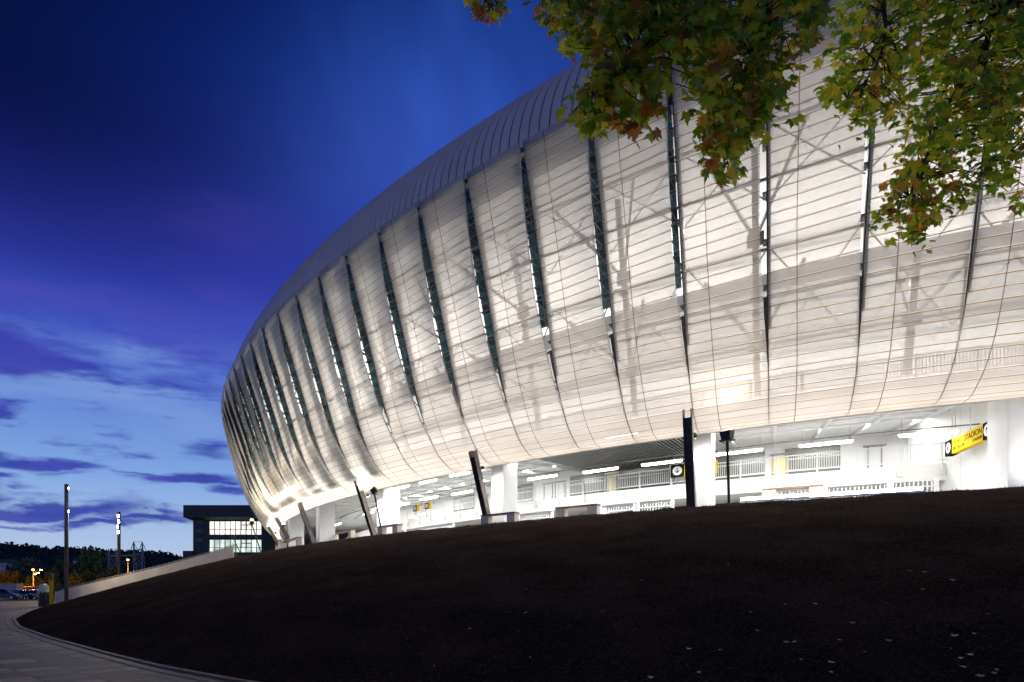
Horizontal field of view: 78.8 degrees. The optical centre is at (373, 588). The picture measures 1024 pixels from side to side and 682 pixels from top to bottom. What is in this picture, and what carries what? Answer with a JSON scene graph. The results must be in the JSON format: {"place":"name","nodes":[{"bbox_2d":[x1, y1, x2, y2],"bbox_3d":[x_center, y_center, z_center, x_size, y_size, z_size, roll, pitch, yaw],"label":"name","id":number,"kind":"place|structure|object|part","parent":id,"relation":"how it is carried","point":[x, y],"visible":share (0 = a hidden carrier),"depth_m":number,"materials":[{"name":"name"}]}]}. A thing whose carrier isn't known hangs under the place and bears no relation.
{"place":"outdoors","nodes":[
{"label":"outdoors","id":0,"kind":"place"},
{"bbox_2d":[0,559,16,571],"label":"distant house","id":1,"kind":"structure","parent":0,"point":[3,563],"depth_m":326.00,"materials":[{"name":"grey"}]},
{"bbox_2d":[0,597,54,603],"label":"car park","id":2,"kind":"structure","parent":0,"point":[34,600],"depth_m":79.06,"materials":[{"name":"grey asphalt"}]},
{"bbox_2d":[0,589,20,599],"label":"parked car","id":3,"kind":"object","parent":2,"relation":"on","point":[7,593],"visible":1,"depth_m":91.33,"materials":[{"name":"blue paint"}]},
{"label":"window","id":4,"kind":"part","parent":3,"relation":"part of","materials":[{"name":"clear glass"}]},
{"bbox_2d":[0,584,22,589],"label":"box trailer","id":5,"kind":"object","parent":2,"relation":"on","point":[12,586],"visible":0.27,"depth_m":118.80,"materials":[{"name":"beige"}]},
{"bbox_2d":[10,590,34,598],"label":"parked car","id":6,"kind":"object","parent":2,"relation":"on","point":[24,593],"visible":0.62,"depth_m":96.30,"materials":[{"name":"grey paint"}]},
{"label":"window","id":7,"kind":"part","parent":6,"relation":"part of","materials":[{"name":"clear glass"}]},
{"bbox_2d":[23,586,36,590],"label":"red roof kiosk","id":8,"kind":"object","parent":2,"relation":"on","point":[27,588],"visible":0.45,"depth_m":125.00,"materials":[{"name":"brown"}]},
{"bbox_2d":[25,590,37,598],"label":"parked car","id":9,"kind":"object","parent":2,"relation":"on","point":[35,592],"visible":0.34,"depth_m":100.14,"materials":[{"name":"grey paint"}]},
{"bbox_2d":[32,569,41,585],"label":"street lamp","id":10,"kind":"object","parent":2,"relation":"on","point":[35,574],"visible":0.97,"depth_m":127.92,"materials":[{"name":"orange metal"}]},
{"bbox_2d":[117,512,120,576],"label":"lighting column","id":11,"kind":"structure","parent":2,"relation":"on","point":[118,544],"depth_m":87.81,"materials":[{"name":"grey metal"}]},
{"bbox_2d":[64,484,68,600],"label":"lighting column","id":12,"kind":"structure","parent":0,"point":[66,541],"depth_m":61.84,"materials":[{"name":"grey metal"}]},
{"bbox_2d":[72,557,83,574],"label":"distant house","id":13,"kind":"structure","parent":0,"point":[74,560],"depth_m":326.00,"materials":[{"name":"grey"}]},
{"bbox_2d":[0,543,175,590],"bbox_3d":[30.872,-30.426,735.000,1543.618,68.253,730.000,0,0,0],"label":"hill","id":14,"kind":"structure","parent":0,"point":[58,588],"depth_m":607.65,"materials":[{"name":"green plant"}]},
{"bbox_2d":[0,541,182,576],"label":"hillside wood","id":15,"kind":"object","parent":14,"relation":"on","point":[58,550],"visible":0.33,"depth_m":641.20,"materials":[{"name":"green plant"}]},
{"bbox_2d":[0,604,203,681],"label":"path","id":16,"kind":"structure","parent":0,"point":[24,658],"depth_m":13.34,"materials":[{"name":"grey concrete"}]},
{"bbox_2d":[38,584,48,606],"bbox_3d":[-30.798,0.625,56.500,0.943,2.150,0.960,0,0,0],"label":"wrapped cabinet","id":17,"kind":"object","parent":16,"relation":"on","point":[43,594],"visible":0.92,"depth_m":56.14,"materials":[{"name":"black plastic"}]},
{"bbox_2d":[49,573,53,604],"bbox_3d":[-31.940,0.100,60.000,0.400,3.200,0.250,0,0,0],"label":"marker post","id":18,"kind":"object","parent":16,"relation":"on","point":[51,591],"visible":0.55,"depth_m":59.88,"materials":[{"name":"yellow"}]},
{"bbox_2d":[8,607,234,681],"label":"drain","id":19,"kind":"object","parent":16,"relation":"on","point":[12,623],"visible":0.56,"depth_m":14.84,"materials":[{"name":"black metal"}]},
{"bbox_2d":[108,542,153,576],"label":"cable bridge","id":20,"kind":"structure","parent":0,"point":[138,554],"depth_m":230.93,"materials":[{"name":"grey metal"}]},
{"bbox_2d":[0,0,652,556],"label":"sky","id":21,"kind":"structure","parent":0,"point":[167,167],"materials":[{"name":"blue"}]},
{"bbox_2d":[16,485,1023,681],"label":"mound","id":22,"kind":"object","parent":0,"point":[540,631],"visible":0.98,"depth_m":13.26,"materials":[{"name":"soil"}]},
{"bbox_2d":[55,546,233,602],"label":"retaining wall","id":23,"kind":"structure","parent":22,"relation":"on","point":[99,586],"depth_m":64.00,"materials":[{"name":"concrete"}]},
{"bbox_2d":[62,544,236,589],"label":"ramp railing","id":24,"kind":"object","parent":23,"relation":"on","point":[154,566],"visible":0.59,"depth_m":65.58,"materials":[{"name":"grey metal"}]},
{"bbox_2d":[231,535,241,555],"bbox_3d":[-13.909,-4.305,61.695,1.207,2.275,0.464,0,0,-12],"label":"floodlight pole","id":25,"kind":"object","parent":22,"relation":"on","point":[233,537],"visible":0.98,"depth_m":61.61,"materials":[{"name":"black metal"}]},
{"bbox_2d":[249,519,261,552],"bbox_3d":[-11.450,-4.506,59.799,1.663,4.724,0.549,0,0,-21],"label":"floodlight pole","id":26,"kind":"object","parent":22,"relation":"on","point":[251,522],"visible":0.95,"depth_m":59.60,"materials":[{"name":"black metal"}]},
{"bbox_2d":[281,537,301,547],"bbox_3d":[-7.964,-4.262,58.502,0.500,0.930,6.820,0,0,-21],"label":"concrete footing","id":27,"kind":"object","parent":22,"relation":"on","point":[297,539],"visible":0.68,"depth_m":57.50,"materials":[{"name":"grey concrete"}]},
{"bbox_2d":[463,0,1023,256],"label":"maple tree","id":28,"kind":"object","parent":22,"relation":"on","point":[740,109],"visible":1,"depth_m":7.03,"materials":[{"name":"green plant"}]},
{"label":"plaza","id":29,"kind":"structure","parent":0,"visible":0},
{"bbox_2d":[370,487,380,525],"bbox_3d":[0.264,-4.907,42.313,1.166,4.328,0.630,0,0,-45],"label":"floodlight pole","id":30,"kind":"object","parent":29,"relation":"on","point":[374,491],"visible":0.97,"depth_m":42.09,"materials":[{"name":"black metal"}]},
{"bbox_2d":[404,523,454,531],"bbox_3d":[4.388,-3.848,48.670,0.183,2.197,6.375,0,0,-33],"label":"picket fence","id":31,"kind":"object","parent":29,"relation":"on","point":[453,524],"visible":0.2,"depth_m":46.80,"materials":[{"name":"white metal"}]},
{"bbox_2d":[519,511,553,520],"bbox_3d":[10.778,-3.877,40.278,0.133,2.254,2.736,0,0,-42],"label":"picket fence","id":32,"kind":"object","parent":29,"relation":"on","point":[542,517],"visible":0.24,"depth_m":40.08,"materials":[{"name":"white metal"}]},
{"bbox_2d":[600,503,635,513],"bbox_3d":[14.669,-3.881,36.370,2.161,2.261,0.132,0,0,42],"label":"picket fence","id":33,"kind":"object","parent":29,"relation":"on","point":[621,510],"visible":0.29,"depth_m":36.29,"materials":[{"name":"white metal"}]},
{"bbox_2d":[221,0,1023,546],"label":"stadium","id":34,"kind":"object","parent":29,"relation":"on","point":[569,306],"visible":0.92,"depth_m":27.74,"materials":[{"name":"beige metal"}]},
{"bbox_2d":[275,540,281,549],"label":"concrete footing","id":35,"kind":"object","parent":34,"relation":"on","point":[279,544],"visible":0.74,"depth_m":67.16,"materials":[{"name":"grey concrete"}]},
{"bbox_2d":[335,529,354,539],"bbox_3d":[-2.663,-4.591,53.770,0.500,0.930,4.300,0,0,-26],"label":"concrete footing","id":36,"kind":"object","parent":34,"relation":"on","point":[351,533],"visible":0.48,"depth_m":52.22,"materials":[{"name":"grey concrete"}]},
{"bbox_2d":[377,524,402,534],"bbox_3d":[1.087,-3.760,40.543,0.500,0.930,2.180,0,0,-37],"label":"concrete footing","id":37,"kind":"object","parent":34,"relation":"on","point":[397,528],"visible":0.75,"depth_m":40.23,"materials":[{"name":"grey concrete"}]},
{"bbox_2d":[394,484,409,489],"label":"tube light","id":38,"kind":"object","parent":34,"relation":"hanging from","point":[400,487],"visible":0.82,"depth_m":43.38,"materials":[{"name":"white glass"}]},
{"bbox_2d":[400,494,409,505],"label":"tube light","id":39,"kind":"object","parent":34,"relation":"hanging from","point":[408,502],"visible":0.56,"depth_m":49.23,"materials":[{"name":"white glass"}]},
{"bbox_2d":[413,499,419,511],"bbox_3d":[3.717,-7.150,52.005,0.130,1.005,0.850,0,0,-30],"label":"direction sign","id":40,"kind":"object","parent":34,"relation":"hanging from","point":[416,507],"visible":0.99,"depth_m":51.99,"materials":[{"name":"yellow"}]},
{"bbox_2d":[414,507,426,518],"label":"window","id":41,"kind":"structure","parent":34,"relation":"in","point":[425,515],"depth_m":65.07,"materials":[{"name":"grey"}]},
{"bbox_2d":[418,478,437,483],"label":"tube light","id":42,"kind":"object","parent":34,"relation":"hanging from","point":[427,481],"visible":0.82,"depth_m":41.12,"materials":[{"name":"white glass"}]},
{"bbox_2d":[425,499,431,508],"bbox_3d":[4.595,-7.167,50.551,0.130,1.005,0.850,0,0,-31],"label":"direction sign","id":43,"kind":"object","parent":34,"relation":"hanging from","point":[428,505],"visible":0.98,"depth_m":50.45,"materials":[{"name":"yellow"}]},
{"bbox_2d":[419,495,438,499],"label":"tube light","id":44,"kind":"object","parent":34,"relation":"hanging from","point":[430,497],"visible":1,"depth_m":46.70,"materials":[{"name":"white glass"}]},
{"bbox_2d":[450,471,470,476],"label":"tube light","id":45,"kind":"object","parent":34,"relation":"hanging from","point":[463,473],"visible":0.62,"depth_m":38.80,"materials":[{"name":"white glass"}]},
{"bbox_2d":[450,481,472,494],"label":"tube light","id":46,"kind":"object","parent":34,"relation":"hanging from","point":[462,492],"visible":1,"depth_m":43.73,"materials":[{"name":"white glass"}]},
{"bbox_2d":[453,494,473,511],"bbox_3d":[8.535,-7.600,57.255,0.211,2.200,3.169,0,0,-28],"label":"window","id":47,"kind":"structure","parent":34,"relation":"in","point":[460,500],"depth_m":57.57,"materials":[{"name":"grey"}]},
{"bbox_2d":[480,511,519,523],"bbox_3d":[7.037,-3.705,33.728,0.500,0.930,2.260,0,0,-44],"label":"concrete footing","id":48,"kind":"object","parent":34,"relation":"on","point":[511,517],"visible":0.69,"depth_m":33.46,"materials":[{"name":"grey concrete"}]},
{"bbox_2d":[517,483,532,502],"bbox_3d":[12.454,-7.600,50.855,0.203,2.200,2.374,0,0,-35],"label":"window","id":49,"kind":"structure","parent":34,"relation":"in","point":[530,484],"depth_m":50.42,"materials":[{"name":"grey glass"}]},
{"bbox_2d":[527,468,557,479],"bbox_3d":[10.828,-7.461,38.732,0.160,0.825,2.200,0,0,-43],"label":"tube light","id":50,"kind":"object","parent":34,"relation":"hanging from","point":[543,476],"visible":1,"depth_m":38.73,"materials":[{"name":"white plastic"}]},
{"bbox_2d":[542,482,553,498],"bbox_3d":[14.059,-7.320,48.604,0.101,2.280,1.080,0,0,-38],"label":"door","id":51,"kind":"structure","parent":34,"relation":"in","point":[545,487],"depth_m":48.57,"materials":[{"name":"white metal"}]},
{"bbox_2d":[554,480,566,497],"bbox_3d":[14.750,-7.320,47.743,0.101,2.280,1.080,0,0,-39],"label":"door","id":52,"kind":"structure","parent":34,"relation":"in","point":[561,495],"depth_m":47.63,"materials":[{"name":"white metal"}]},
{"bbox_2d":[555,503,600,516],"bbox_3d":[10.806,-3.905,32.031,2.300,0.930,0.500,0,0,42],"label":"bench","id":53,"kind":"object","parent":34,"relation":"on","point":[591,509],"visible":0.72,"depth_m":31.80,"materials":[{"name":"grey concrete"}]},
{"bbox_2d":[570,473,603,495],"bbox_3d":[16.249,-7.600,46.083,0.207,2.200,2.745,0,0,-42],"label":"window","id":54,"kind":"structure","parent":34,"relation":"in","point":[592,475],"depth_m":45.90,"materials":[{"name":"grey glass"}]},
{"bbox_2d":[582,466,618,473],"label":"tube light","id":55,"kind":"object","parent":34,"relation":"hanging from","point":[600,469],"visible":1,"depth_m":35.97,"materials":[{"name":"white plastic"}]},
{"bbox_2d":[604,473,618,491],"bbox_3d":[17.555,-7.320,44.574,0.102,2.280,1.080,0,0,-44],"label":"door","id":56,"kind":"structure","parent":34,"relation":"in","point":[612,477],"depth_m":44.56,"materials":[{"name":"yellow"}]},
{"bbox_2d":[619,464,669,489],"bbox_3d":[19.215,-7.600,43.015,3.469,2.200,0.220,0,0,44],"label":"window","id":57,"kind":"structure","parent":34,"relation":"in","point":[667,472],"depth_m":42.80,"materials":[{"name":"grey"}]},
{"bbox_2d":[641,452,682,465],"bbox_3d":[16.103,-7.356,33.789,2.200,0.825,0.160,0,0,39],"label":"tube light","id":58,"kind":"object","parent":34,"relation":"hanging from","point":[661,462],"visible":1,"depth_m":33.76,"materials":[{"name":"white plastic"}]},
{"bbox_2d":[674,477,684,484],"bbox_3d":[21.014,-7.320,41.290,1.080,2.280,0.102,0,0,41],"label":"door","id":59,"kind":"structure","parent":34,"relation":"in","point":[676,479],"depth_m":41.38,"materials":[{"name":"white metal"}]},
{"bbox_2d":[671,457,716,477],"bbox_3d":[18.447,-7.123,34.835,2.400,1.225,0.150,0,0,39],"label":"direction sign","id":60,"kind":"object","parent":34,"relation":"hanging from","point":[677,470],"visible":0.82,"depth_m":35.27,"materials":[{"name":"yellow"}]},
{"bbox_2d":[715,440,763,455],"bbox_3d":[19.045,-7.444,31.535,2.200,0.825,0.160,0,0,35],"label":"tube light","id":61,"kind":"object","parent":34,"relation":"hanging from","point":[740,451],"visible":0.95,"depth_m":31.46,"materials":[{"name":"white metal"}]},
{"bbox_2d":[715,451,764,480],"bbox_3d":[23.669,-7.600,39.259,2.934,2.200,0.215,0,0,36],"label":"window","id":62,"kind":"structure","parent":34,"relation":"in","point":[744,464],"depth_m":39.02,"materials":[{"name":"grey glass"}]},
{"bbox_2d":[769,452,789,475],"bbox_3d":[25.479,-7.320,37.922,1.080,2.280,0.102,0,0,33],"label":"door","id":63,"kind":"structure","parent":34,"relation":"in","point":[781,459],"depth_m":37.92,"materials":[{"name":"yellow glass"}]},
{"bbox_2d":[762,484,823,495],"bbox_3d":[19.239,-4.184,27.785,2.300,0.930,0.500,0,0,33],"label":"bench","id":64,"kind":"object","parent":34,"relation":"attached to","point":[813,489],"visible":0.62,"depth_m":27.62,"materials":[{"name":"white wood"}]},
{"bbox_2d":[785,444,839,473],"bbox_3d":[26.928,-7.600,37.109,2.758,2.200,0.217,0,0,30],"label":"window","id":65,"kind":"structure","parent":34,"relation":"in","point":[835,447],"depth_m":37.04,"materials":[{"name":"grey"}]},
{"bbox_2d":[798,439,853,447],"bbox_3d":[22.093,-7.413,29.547,2.200,0.825,0.160,0,0,31],"label":"tube light","id":66,"kind":"object","parent":34,"relation":"hanging from","point":[826,443],"visible":1,"depth_m":29.48,"materials":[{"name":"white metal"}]},
{"bbox_2d":[795,490,871,499],"bbox_3d":[18.853,-3.557,24.844,2.500,0.775,0.200,0,0,31],"label":"ground light","id":67,"kind":"object","parent":34,"relation":"attached to","point":[836,494],"visible":0.61,"depth_m":24.82,"materials":[{"name":"white metal"}]},
{"bbox_2d":[863,444,886,467],"bbox_3d":[29.566,-7.320,35.659,1.080,2.280,0.102,0,0,24],"label":"door","id":68,"kind":"structure","parent":34,"relation":"in","point":[881,445],"depth_m":35.67,"materials":[{"name":"white metal"}]},
{"bbox_2d":[844,487,924,496],"bbox_3d":[20.243,-3.550,24.033,2.500,0.775,0.200,0,0,29],"label":"ground light","id":69,"kind":"object","parent":34,"relation":"attached to","point":[900,490],"visible":0.57,"depth_m":23.85,"materials":[{"name":"white metal"}]},
{"bbox_2d":[897,420,959,436],"bbox_3d":[25.460,-7.449,27.752,2.200,0.825,0.160,0,0,25],"label":"tube light","id":70,"kind":"object","parent":34,"relation":"hanging from","point":[935,432],"visible":1,"depth_m":27.71,"materials":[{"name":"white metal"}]},
{"bbox_2d":[945,406,986,456],"bbox_3d":[26.172,-7.088,26.502,0.290,1.785,4.166,0,0,24],"label":"direction sign","id":71,"kind":"object","parent":34,"relation":"hanging from","point":[976,436],"visible":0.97,"depth_m":26.57,"materials":[{"name":"yellow"}]},
{"bbox_2d":[636,499,673,510],"bbox_3d":[16.289,-3.908,34.947,2.026,2.316,0.132,0,0,40],"label":"picket fence","id":72,"kind":"object","parent":29,"relation":"on","point":[671,505],"visible":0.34,"depth_m":34.98,"materials":[{"name":"white metal"}]},
{"bbox_2d":[719,430,735,504],"bbox_3d":[14.764,-4.651,25.088,0.789,3.790,0.520,0,0,-34],"label":"floodlight pole","id":73,"kind":"object","parent":29,"relation":"on","point":[727,437],"visible":0.97,"depth_m":25.02,"materials":[{"name":"black metal"}]},
{"bbox_2d":[739,493,809,503],"bbox_3d":[17.157,-3.594,25.919,2.500,0.775,0.200,0,0,34],"label":"ground light","id":74,"kind":"object","parent":29,"relation":"on","point":[745,500],"visible":0.66,"depth_m":25.89,"materials":[{"name":"white metal"}]},
{"bbox_2d":[762,486,823,495],"bbox_3d":[20.047,-3.764,28.947,2.417,2.028,0.133,0,0,33],"label":"picket fence","id":75,"kind":"object","parent":29,"relation":"on","point":[793,492],"visible":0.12,"depth_m":28.89,"materials":[{"name":"white metal"}]},
{"bbox_2d":[824,482,889,496],"bbox_3d":[22.144,-3.760,27.686,2.417,2.020,0.134,0,0,29],"label":"picket fence","id":76,"kind":"object","parent":29,"relation":"on","point":[826,488],"visible":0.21,"depth_m":27.67,"materials":[{"name":"white metal"}]},
{"bbox_2d":[889,478,938,491],"bbox_3d":[23.901,-3.787,26.739,1.661,2.074,0.132,0,0,27],"label":"picket fence","id":77,"kind":"object","parent":29,"relation":"on","point":[936,484],"visible":0.31,"depth_m":26.57,"materials":[{"name":"white metal"}]},
{"label":"ground","id":78,"kind":"structure","parent":0,"visible":0},
{"bbox_2d":[0,569,21,583],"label":"tree","id":79,"kind":"object","parent":78,"relation":"on","point":[5,578],"visible":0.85,"depth_m":139.72,"materials":[{"name":"orange plant"}]},
{"bbox_2d":[5,559,20,577],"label":"tree","id":80,"kind":"object","parent":78,"relation":"on","point":[7,567],"visible":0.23,"depth_m":178.99,"materials":[{"name":"green plant"}]},
{"bbox_2d":[13,573,25,584],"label":"tree","id":81,"kind":"object","parent":78,"relation":"on","point":[20,580],"visible":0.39,"depth_m":145.39,"materials":[{"name":"brown plant"}]},
{"bbox_2d":[10,557,47,583],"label":"tree","id":82,"kind":"object","parent":78,"relation":"on","point":[25,570],"visible":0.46,"depth_m":169.13,"materials":[{"name":"green plant"}]},
{"bbox_2d":[23,575,44,589],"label":"tree","id":83,"kind":"object","parent":78,"relation":"on","point":[28,580],"visible":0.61,"depth_m":139.16,"materials":[{"name":"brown plant"}]},
{"bbox_2d":[44,568,62,588],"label":"tree","id":84,"kind":"object","parent":78,"relation":"on","point":[47,578],"visible":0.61,"depth_m":141.52,"materials":[{"name":"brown plant"}]},
{"bbox_2d":[51,556,74,587],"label":"tree","id":85,"kind":"object","parent":78,"relation":"on","point":[60,567],"visible":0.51,"depth_m":173.88,"materials":[{"name":"green plant"}]},
{"bbox_2d":[69,571,86,587],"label":"tree","id":86,"kind":"object","parent":78,"relation":"on","point":[76,579],"visible":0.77,"depth_m":139.44,"materials":[{"name":"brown plant"}]},
{"bbox_2d":[81,568,95,584],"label":"tree","id":87,"kind":"object","parent":78,"relation":"on","point":[88,575],"visible":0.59,"depth_m":142.91,"materials":[{"name":"green plant"}]},
{"bbox_2d":[73,545,107,576],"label":"tree","id":88,"kind":"object","parent":78,"relation":"on","point":[90,562],"visible":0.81,"depth_m":176.47,"materials":[{"name":"green plant"}]},
{"bbox_2d":[95,572,106,581],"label":"tree","id":89,"kind":"object","parent":78,"relation":"on","point":[101,576],"visible":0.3,"depth_m":138.28,"materials":[{"name":"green plant"}]},
{"bbox_2d":[5,606,218,681],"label":"kerb","id":90,"kind":"structure","parent":78,"relation":"on","point":[115,660],"depth_m":14.57,"materials":[{"name":"grey concrete"}]},
{"bbox_2d":[106,566,123,578],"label":"tree","id":91,"kind":"object","parent":78,"relation":"on","point":[111,571],"visible":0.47,"depth_m":145.30,"materials":[{"name":"green plant"}]},
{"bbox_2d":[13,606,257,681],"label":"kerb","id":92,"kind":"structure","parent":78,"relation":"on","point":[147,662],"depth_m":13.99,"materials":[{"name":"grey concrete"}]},
{"bbox_2d":[183,505,288,559],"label":"office building","id":93,"kind":"structure","parent":78,"relation":"on","point":[215,527],"depth_m":111.90,"materials":[{"name":"grey"}]},
{"bbox_2d":[209,521,261,534],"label":"window","id":94,"kind":"structure","parent":93,"relation":"in","point":[215,527],"depth_m":111.89,"materials":[{"name":"grey glass"}]},
{"bbox_2d":[209,539,261,552],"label":"window","id":95,"kind":"structure","parent":93,"relation":"in","point":[244,545],"depth_m":111.89,"materials":[{"name":"grey glass"}]}
]}

